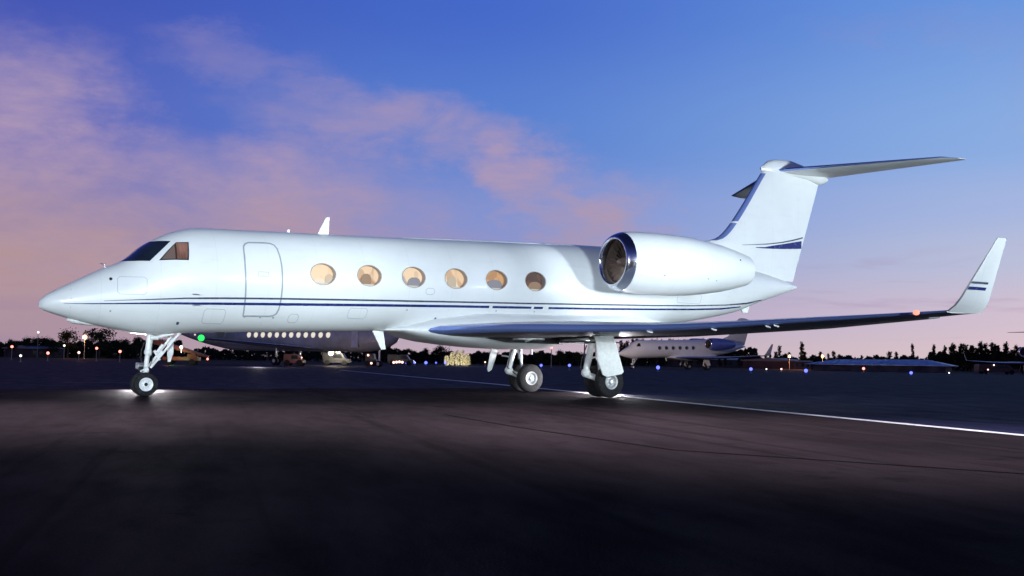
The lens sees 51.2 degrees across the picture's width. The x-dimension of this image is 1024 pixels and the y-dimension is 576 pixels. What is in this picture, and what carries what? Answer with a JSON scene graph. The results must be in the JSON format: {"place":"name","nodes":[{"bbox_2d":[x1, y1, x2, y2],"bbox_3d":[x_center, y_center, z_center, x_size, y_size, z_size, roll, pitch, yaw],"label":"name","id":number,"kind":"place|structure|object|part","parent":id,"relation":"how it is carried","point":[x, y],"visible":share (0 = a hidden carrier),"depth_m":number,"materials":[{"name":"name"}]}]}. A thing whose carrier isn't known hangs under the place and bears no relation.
{"place":"outdoors","nodes":[
{"label":"outdoors","id":0,"kind":"place"},
{"bbox_2d":[0,388,1023,575],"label":"apron","id":1,"kind":"object","parent":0,"point":[313,482],"visible":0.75,"depth_m":8.07,"materials":[{"name":"grey asphalt"}]},
{"bbox_2d":[39,156,1005,397],"bbox_3d":[2.671,-0.761,31.301,20.420,7.750,22.430,0,-4,19],"label":"business jet","id":2,"kind":"object","parent":1,"relation":"on","point":[495,296],"visible":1,"depth_m":27.61,"materials":[{"name":"white paint"}]},
{"bbox_2d":[167,336,173,361],"bbox_3d":[-8.196,1.420,25.637,0.150,0.700,0.025,3,-4,-30],"label":"nose gear door","id":3,"kind":"structure","parent":2,"relation":"in","point":[170,350],"depth_m":25.62,"materials":[{"name":"white paint"}]},
{"bbox_2d":[160,242,188,259],"bbox_3d":[-7.794,-0.852,24.697,0.654,0.466,0.266,2,-4,-13],"label":"side window","id":4,"kind":"structure","parent":2,"relation":"in","point":[180,250],"depth_m":24.66,"materials":[{"name":"glass"}]},
{"bbox_2d":[242,242,282,318],"bbox_3d":[-5.973,-0.202,25.497,0.948,1.830,0.398,3,-4,-30],"label":"cabin door","id":5,"kind":"structure","parent":2,"relation":"in","point":[263,267],"depth_m":25.41,"materials":[{"name":"white paint"}]},
{"bbox_2d":[309,262,336,285],"bbox_3d":[-4.644,-0.334,26.145,0.724,0.587,0.185,3,-4,-30],"label":"cabin window","id":6,"kind":"structure","parent":2,"relation":"in","point":[321,275],"depth_m":26.21,"materials":[{"name":"glass"}]},
{"bbox_2d":[356,264,382,286],"bbox_3d":[-3.595,-0.303,26.749,0.724,0.587,0.185,3,-4,-30],"label":"cabin window","id":7,"kind":"structure","parent":2,"relation":"in","point":[367,276],"depth_m":26.78,"materials":[{"name":"clear glass"}]},
{"bbox_2d":[401,266,426,288],"bbox_3d":[-2.546,-0.272,27.353,0.724,0.587,0.185,3,-4,-30],"label":"cabin window","id":8,"kind":"structure","parent":2,"relation":"in","point":[410,277],"depth_m":27.40,"materials":[{"name":"glass"}]},
{"bbox_2d":[444,268,467,289],"bbox_3d":[-1.497,-0.240,27.958,0.724,0.587,0.185,3,-4,-30],"label":"cabin window","id":9,"kind":"structure","parent":2,"relation":"in","point":[453,279],"depth_m":27.99,"materials":[{"name":"glass"}]},
{"bbox_2d":[485,269,507,290],"bbox_3d":[-0.448,-0.209,28.562,0.725,0.587,0.185,3,-4,-30],"label":"cabin window","id":10,"kind":"structure","parent":2,"relation":"in","point":[494,280],"depth_m":28.61,"materials":[{"name":"glass"}]},
{"bbox_2d":[487,349,508,371],"bbox_3d":[-0.330,2.065,32.646,0.858,1.000,0.353,0,-4,13],"label":"main gear door","id":11,"kind":"structure","parent":2,"relation":"in","point":[493,352],"depth_m":32.64,"materials":[{"name":"white paint"}]},
{"bbox_2d":[524,271,546,291],"bbox_3d":[0.600,-0.177,29.166,0.724,0.587,0.185,3,-4,-30],"label":"cabin window","id":12,"kind":"structure","parent":2,"relation":"in","point":[533,282],"depth_m":29.22,"materials":[{"name":"glass"}]},
{"bbox_2d":[591,336,623,376],"bbox_3d":[2.469,1.828,28.659,0.870,1.100,0.615,3,-4,-30],"label":"main gear door","id":13,"kind":"structure","parent":2,"relation":"in","point":[607,355],"depth_m":28.42,"materials":[{"name":"white paint"}]},
{"bbox_2d":[443,414,1023,473],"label":"pavement joint","id":14,"kind":"object","parent":1,"relation":"on","point":[724,453],"visible":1,"depth_m":11.54,"materials":[{"name":"black"}]},
{"bbox_2d":[0,360,1023,433],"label":"taxi apron","id":15,"kind":"object","parent":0,"point":[985,402],"visible":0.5,"depth_m":44.30,"materials":[{"name":"grey asphalt"}]},
{"bbox_2d":[153,339,208,364],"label":"belt loader","id":16,"kind":"object","parent":15,"relation":"on","point":[192,358],"visible":0.94,"depth_m":105.59,"materials":[{"name":"orange paint"}]},
{"bbox_2d":[181,331,398,366],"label":"airliner","id":17,"kind":"object","parent":15,"relation":"on","point":[348,341],"visible":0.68,"depth_m":119.24,"materials":[{"name":"grey paint"}]},
{"bbox_2d":[351,331,357,346],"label":"front door","id":18,"kind":"structure","parent":17,"relation":"in","point":[354,334],"depth_m":116.20,"materials":[{"name":"grey metal"}]},
{"bbox_2d":[283,354,305,365],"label":"van","id":19,"kind":"object","parent":15,"relation":"on","point":[291,359],"visible":0.98,"depth_m":111.10,"materials":[{"name":"orange paint"}]},
{"bbox_2d":[322,352,350,365],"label":"van","id":20,"kind":"object","parent":15,"relation":"on","point":[329,358],"visible":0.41,"depth_m":129.09,"materials":[{"name":"paint"}]},
{"bbox_2d":[333,354,342,357],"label":"side window","id":21,"kind":"structure","parent":20,"relation":"in","point":[334,355],"depth_m":129.10,"materials":[{"name":"glass"}]},
{"bbox_2d":[364,353,377,365],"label":"equipment cart","id":22,"kind":"object","parent":15,"relation":"on","point":[371,359],"visible":0.91,"depth_m":127.08,"materials":[{"name":"paint"}]},
{"bbox_2d":[387,354,413,365],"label":"service van","id":23,"kind":"object","parent":15,"relation":"on","point":[395,359],"visible":0.98,"depth_m":149.08,"materials":[{"name":"paint"}]},
{"bbox_2d":[343,370,1023,435],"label":"painted line","id":24,"kind":"object","parent":15,"relation":"on","point":[775,411],"visible":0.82,"depth_m":20.69,"materials":[{"name":"white paint"}]},
{"bbox_2d":[619,318,772,369],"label":"business jet","id":25,"kind":"object","parent":15,"relation":"on","point":[695,349],"visible":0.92,"depth_m":152.16,"materials":[{"name":"white paint"}]},
{"bbox_2d":[648,343,653,354],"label":"cabin door","id":26,"kind":"structure","parent":25,"relation":"in","point":[651,348],"depth_m":149.46,"materials":[{"name":"white paint"}]},
{"bbox_2d":[964,332,1023,373],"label":"business jet","id":27,"kind":"object","parent":15,"relation":"on","point":[1021,351],"visible":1,"depth_m":181.92,"materials":[{"name":"white paint"}]},
{"bbox_2d":[974,364,1018,373],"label":"fuel truck","id":28,"kind":"object","parent":15,"relation":"on","point":[983,368],"visible":0.96,"depth_m":158.99,"materials":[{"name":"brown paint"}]},
{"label":"side window","id":29,"kind":"part","parent":28,"relation":"part of","materials":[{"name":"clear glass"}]},
{"bbox_2d":[0,355,1023,373],"bbox_3d":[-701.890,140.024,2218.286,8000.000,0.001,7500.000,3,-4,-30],"label":"ground","id":30,"kind":"structure","parent":0,"point":[312,361],"depth_m":193.08,"materials":[{"name":"black plant"}]},
{"bbox_2d":[5,338,18,350],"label":"broadleaf tree","id":31,"kind":"object","parent":30,"relation":"on","point":[12,342],"visible":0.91,"depth_m":219.81,"materials":[{"name":"black plant"}]},
{"bbox_2d":[21,336,33,345],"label":"broadleaf tree","id":32,"kind":"object","parent":30,"relation":"on","point":[26,341],"visible":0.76,"depth_m":245.19,"materials":[{"name":"black plant"}]},
{"bbox_2d":[3,345,63,356],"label":"hangar","id":33,"kind":"structure","parent":30,"relation":"on","point":[27,351],"depth_m":242.89,"materials":[{"name":"black metal"}]},
{"bbox_2d":[29,336,43,345],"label":"broadleaf tree","id":34,"kind":"object","parent":30,"relation":"on","point":[34,342],"visible":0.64,"depth_m":248.23,"materials":[{"name":"black plant"}]},
{"bbox_2d":[39,335,52,345],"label":"broadleaf tree","id":35,"kind":"object","parent":30,"relation":"on","point":[44,341],"visible":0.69,"depth_m":249.08,"materials":[{"name":"black plant"}]},
{"bbox_2d":[46,340,60,356],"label":"broadleaf tree","id":36,"kind":"object","parent":30,"relation":"on","point":[53,344],"visible":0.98,"depth_m":241.84,"materials":[{"name":"black plant"}]},
{"bbox_2d":[56,327,80,357],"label":"broadleaf tree","id":37,"kind":"object","parent":30,"relation":"on","point":[67,336],"visible":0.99,"depth_m":209.86,"materials":[{"name":"black plant"}]},
{"bbox_2d":[83,335,86,358],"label":"floodlight pole","id":38,"kind":"object","parent":30,"relation":"on","point":[84,337],"visible":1,"depth_m":199.97,"materials":[{"name":"beige metal"}]},
{"bbox_2d":[83,328,116,358],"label":"broadleaf tree","id":39,"kind":"object","parent":30,"relation":"on","point":[96,337],"visible":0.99,"depth_m":214.75,"materials":[{"name":"black plant"}]},
{"bbox_2d":[105,338,120,357],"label":"broadleaf tree","id":40,"kind":"object","parent":30,"relation":"on","point":[114,342],"visible":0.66,"depth_m":251.56,"materials":[{"name":"black plant"}]},
{"bbox_2d":[115,337,131,357],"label":"broadleaf tree","id":41,"kind":"object","parent":30,"relation":"on","point":[125,344],"visible":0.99,"depth_m":248.23,"materials":[{"name":"black plant"}]},
{"bbox_2d":[130,336,144,358],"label":"broadleaf tree","id":42,"kind":"object","parent":30,"relation":"on","point":[137,341],"visible":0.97,"depth_m":229.81,"materials":[{"name":"black plant"}]},
{"bbox_2d":[152,337,166,358],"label":"broadleaf tree","id":43,"kind":"object","parent":30,"relation":"on","point":[156,347],"visible":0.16,"depth_m":241.06,"materials":[{"name":"black plant"}]},
{"bbox_2d":[164,339,184,355],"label":"broadleaf tree","id":44,"kind":"object","parent":30,"relation":"on","point":[174,349],"visible":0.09,"depth_m":248.41,"materials":[{"name":"black plant"}]},
{"bbox_2d":[380,348,389,362],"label":"broadleaf tree","id":45,"kind":"object","parent":30,"relation":"on","point":[384,352],"visible":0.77,"depth_m":234.01,"materials":[{"name":"black plant"}]},
{"bbox_2d":[387,349,398,354],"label":"broadleaf tree","id":46,"kind":"object","parent":30,"relation":"on","point":[393,352],"visible":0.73,"depth_m":211.74,"materials":[{"name":"black plant"}]},
{"bbox_2d":[400,349,410,355],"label":"broadleaf tree","id":47,"kind":"object","parent":30,"relation":"on","point":[405,352],"visible":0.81,"depth_m":202.38,"materials":[{"name":"black plant"}]},
{"bbox_2d":[409,349,416,358],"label":"broadleaf tree","id":48,"kind":"object","parent":30,"relation":"on","point":[412,354],"visible":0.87,"depth_m":210.79,"materials":[{"name":"black plant"}]},
{"bbox_2d":[422,348,429,357],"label":"broadleaf tree","id":49,"kind":"object","parent":30,"relation":"on","point":[425,353],"visible":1,"depth_m":216.31,"materials":[{"name":"black plant"}]},
{"bbox_2d":[430,350,437,363],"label":"broadleaf tree","id":50,"kind":"object","parent":30,"relation":"on","point":[433,353],"visible":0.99,"depth_m":210.54,"materials":[{"name":"black plant"}]},
{"bbox_2d":[431,345,449,363],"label":"broadleaf tree","id":51,"kind":"object","parent":30,"relation":"on","point":[440,349],"visible":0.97,"depth_m":209.79,"materials":[{"name":"black plant"}]},
{"bbox_2d":[444,355,449,364],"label":"lit shrub","id":52,"kind":"object","parent":30,"relation":"on","point":[446,358],"visible":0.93,"depth_m":164.83,"materials":[{"name":"yellow plant"}]},
{"bbox_2d":[449,352,454,364],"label":"lit shrub","id":53,"kind":"object","parent":30,"relation":"on","point":[453,354],"visible":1,"depth_m":164.79,"materials":[{"name":"yellow plant"}]},
{"bbox_2d":[455,350,459,365],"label":"lit shrub","id":54,"kind":"object","parent":30,"relation":"on","point":[457,362],"visible":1,"depth_m":164.85,"materials":[{"name":"yellow plant"}]},
{"bbox_2d":[460,351,465,365],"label":"lit shrub","id":55,"kind":"object","parent":30,"relation":"on","point":[462,359],"visible":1,"depth_m":164.81,"materials":[{"name":"yellow plant"}]},
{"bbox_2d":[465,354,470,365],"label":"lit shrub","id":56,"kind":"object","parent":30,"relation":"on","point":[467,360],"visible":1,"depth_m":164.86,"materials":[{"name":"yellow plant"}]},
{"bbox_2d":[478,351,486,363],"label":"broadleaf tree","id":57,"kind":"object","parent":30,"relation":"on","point":[482,357],"visible":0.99,"depth_m":232.72,"materials":[{"name":"black plant"}]},
{"bbox_2d":[0,339,1022,371],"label":"woodland","id":58,"kind":"object","parent":30,"relation":"on","point":[229,354],"visible":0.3,"depth_m":255.89,"materials":[{"name":"black plant"}]},
{"bbox_2d":[534,352,542,364],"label":"broadleaf tree","id":59,"kind":"object","parent":30,"relation":"on","point":[537,354],"visible":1,"depth_m":213.46,"materials":[{"name":"black plant"}]},
{"bbox_2d":[555,349,565,365],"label":"broadleaf tree","id":60,"kind":"object","parent":30,"relation":"on","point":[559,354],"visible":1,"depth_m":219.06,"materials":[{"name":"black plant"}]},
{"bbox_2d":[572,351,583,365],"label":"broadleaf tree","id":61,"kind":"object","parent":30,"relation":"on","point":[576,357],"visible":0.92,"depth_m":209.37,"materials":[{"name":"black plant"}]},
{"bbox_2d":[618,340,623,363],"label":"conifer","id":62,"kind":"object","parent":30,"relation":"on","point":[621,347],"visible":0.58,"depth_m":244.78,"materials":[{"name":"black plant"}]},
{"bbox_2d":[624,340,629,365],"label":"conifer","id":63,"kind":"object","parent":30,"relation":"on","point":[626,343],"visible":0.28,"depth_m":247.63,"materials":[{"name":"black plant"}]},
{"bbox_2d":[635,339,643,365],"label":"conifer","id":64,"kind":"object","parent":30,"relation":"on","point":[639,360],"visible":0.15,"depth_m":262.20,"materials":[{"name":"black plant"}]},
{"bbox_2d":[668,358,746,367],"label":"hangar","id":65,"kind":"structure","parent":30,"relation":"on","point":[732,362],"depth_m":263.87,"materials":[{"name":"black metal"}]},
{"bbox_2d":[737,353,742,367],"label":"conifer","id":66,"kind":"object","parent":30,"relation":"on","point":[738,361],"visible":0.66,"depth_m":245.10,"materials":[{"name":"black plant"}]},
{"bbox_2d":[740,350,745,364],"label":"conifer","id":67,"kind":"object","parent":30,"relation":"on","point":[742,353],"visible":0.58,"depth_m":240.88,"materials":[{"name":"black plant"}]},
{"bbox_2d":[741,358,812,368],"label":"hangar","id":68,"kind":"structure","parent":30,"relation":"on","point":[771,363],"depth_m":228.42,"materials":[{"name":"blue metal"}]},
{"bbox_2d":[776,346,783,357],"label":"conifer","id":69,"kind":"object","parent":30,"relation":"on","point":[779,354],"visible":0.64,"depth_m":240.00,"materials":[{"name":"black plant"}]},
{"bbox_2d":[798,341,806,360],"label":"conifer","id":70,"kind":"object","parent":30,"relation":"on","point":[802,353],"visible":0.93,"depth_m":229.88,"materials":[{"name":"black plant"}]},
{"bbox_2d":[832,350,835,359],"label":"conifer","id":71,"kind":"object","parent":30,"relation":"on","point":[834,355],"visible":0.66,"depth_m":281.74,"materials":[{"name":"black plant"}]},
{"bbox_2d":[805,359,958,372],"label":"long shed","id":72,"kind":"structure","parent":30,"relation":"on","point":[896,365],"depth_m":184.53,"materials":[{"name":"blue metal"}]},
{"bbox_2d":[820,364,830,369],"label":"shed door","id":73,"kind":"structure","parent":72,"relation":"in","point":[822,367],"depth_m":188.75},
{"bbox_2d":[840,365,850,369],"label":"shed door","id":74,"kind":"structure","parent":72,"relation":"in","point":[842,367],"depth_m":187.06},
{"bbox_2d":[860,365,871,370],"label":"shed door","id":75,"kind":"structure","parent":72,"relation":"in","point":[867,367],"depth_m":185.28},
{"bbox_2d":[881,365,892,370],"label":"shed door","id":76,"kind":"structure","parent":72,"relation":"in","point":[883,367],"depth_m":183.66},
{"bbox_2d":[902,366,914,370],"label":"shed door","id":77,"kind":"structure","parent":72,"relation":"in","point":[904,368],"depth_m":181.88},
{"bbox_2d":[924,366,935,371],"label":"shed door","id":78,"kind":"structure","parent":72,"relation":"in","point":[926,368],"depth_m":180.20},
{"bbox_2d":[885,351,892,359],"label":"conifer","id":79,"kind":"object","parent":30,"relation":"on","point":[889,354],"visible":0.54,"depth_m":247.28,"materials":[{"name":"black plant"}]},
{"bbox_2d":[911,343,915,359],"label":"conifer","id":80,"kind":"object","parent":30,"relation":"on","point":[913,352],"visible":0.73,"depth_m":250.02,"materials":[{"name":"black plant"}]},
{"bbox_2d":[931,344,936,361],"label":"conifer","id":81,"kind":"object","parent":30,"relation":"on","point":[933,357],"visible":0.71,"depth_m":249.71,"materials":[{"name":"black plant"}]},
{"bbox_2d":[941,350,945,362],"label":"conifer","id":82,"kind":"object","parent":30,"relation":"on","point":[942,357],"visible":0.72,"depth_m":268.78,"materials":[{"name":"black plant"}]},
{"bbox_2d":[943,345,947,362],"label":"conifer","id":83,"kind":"object","parent":30,"relation":"on","point":[945,349],"visible":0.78,"depth_m":269.85,"materials":[{"name":"black plant"}]},
{"bbox_2d":[950,342,958,370],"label":"conifer","id":84,"kind":"object","parent":30,"relation":"on","point":[954,353],"visible":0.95,"depth_m":254.88,"materials":[{"name":"black plant"}]},
{"bbox_2d":[957,343,964,370],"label":"conifer","id":85,"kind":"object","parent":30,"relation":"on","point":[961,357],"visible":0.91,"depth_m":256.43,"materials":[{"name":"black plant"}]},
{"bbox_2d":[963,347,968,370],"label":"conifer","id":86,"kind":"object","parent":30,"relation":"on","point":[966,352],"visible":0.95,"depth_m":242.74,"materials":[{"name":"black plant"}]},
{"bbox_2d":[968,345,975,370],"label":"conifer","id":87,"kind":"object","parent":30,"relation":"on","point":[971,353],"visible":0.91,"depth_m":254.54,"materials":[{"name":"black plant"}]},
{"bbox_2d":[974,347,979,363],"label":"conifer","id":88,"kind":"object","parent":30,"relation":"on","point":[976,356],"visible":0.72,"depth_m":254.31,"materials":[{"name":"black plant"}]},
{"bbox_2d":[975,347,984,363],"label":"conifer","id":89,"kind":"object","parent":30,"relation":"on","point":[978,349],"visible":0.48,"depth_m":256.92,"materials":[{"name":"black plant"}]},
{"bbox_2d":[977,341,983,360],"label":"conifer","id":90,"kind":"object","parent":30,"relation":"on","point":[980,344],"visible":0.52,"depth_m":268.26,"materials":[{"name":"black plant"}]},
{"bbox_2d":[980,343,988,363],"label":"conifer","id":91,"kind":"object","parent":30,"relation":"on","point":[984,349],"visible":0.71,"depth_m":260.72,"materials":[{"name":"black plant"}]},
{"bbox_2d":[986,349,991,363],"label":"conifer","id":92,"kind":"object","parent":30,"relation":"on","point":[988,354],"visible":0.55,"depth_m":258.13,"materials":[{"name":"black plant"}]},
{"bbox_2d":[988,342,992,363],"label":"conifer","id":93,"kind":"object","parent":30,"relation":"on","point":[991,345],"visible":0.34,"depth_m":268.51,"materials":[{"name":"black plant"}]},
{"bbox_2d":[987,349,997,363],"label":"conifer","id":94,"kind":"object","parent":30,"relation":"on","point":[992,351],"visible":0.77,"depth_m":243.92,"materials":[{"name":"black plant"}]},
{"bbox_2d":[993,344,1000,363],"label":"conifer","id":95,"kind":"object","parent":30,"relation":"on","point":[996,348],"visible":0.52,"depth_m":263.86,"materials":[{"name":"black plant"}]},
{"bbox_2d":[1001,349,1008,364],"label":"conifer","id":96,"kind":"object","parent":30,"relation":"on","point":[1004,355],"visible":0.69,"depth_m":243.13,"materials":[{"name":"black plant"}]},
{"bbox_2d":[1002,341,1008,364],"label":"conifer","id":97,"kind":"object","parent":30,"relation":"on","point":[1005,346],"visible":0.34,"depth_m":253.33,"materials":[{"name":"black plant"}]},
{"bbox_2d":[1007,349,1012,366],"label":"conifer","id":98,"kind":"object","parent":30,"relation":"on","point":[1009,357],"visible":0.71,"depth_m":249.10,"materials":[{"name":"black plant"}]},
{"bbox_2d":[1013,345,1020,368],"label":"conifer","id":99,"kind":"object","parent":30,"relation":"on","point":[1016,355],"visible":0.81,"depth_m":242.34,"materials":[{"name":"black plant"}]},
{"bbox_2d":[0,0,1023,359],"label":"sky","id":100,"kind":"structure","parent":0,"point":[125,125],"materials":[{"name":"blue"}]},
{"bbox_2d":[652,358,658,366],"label":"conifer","id":101,"kind":"object","parent":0,"point":[656,360],"visible":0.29,"depth_m":251.41,"materials":[{"name":"black plant"}]}
]}

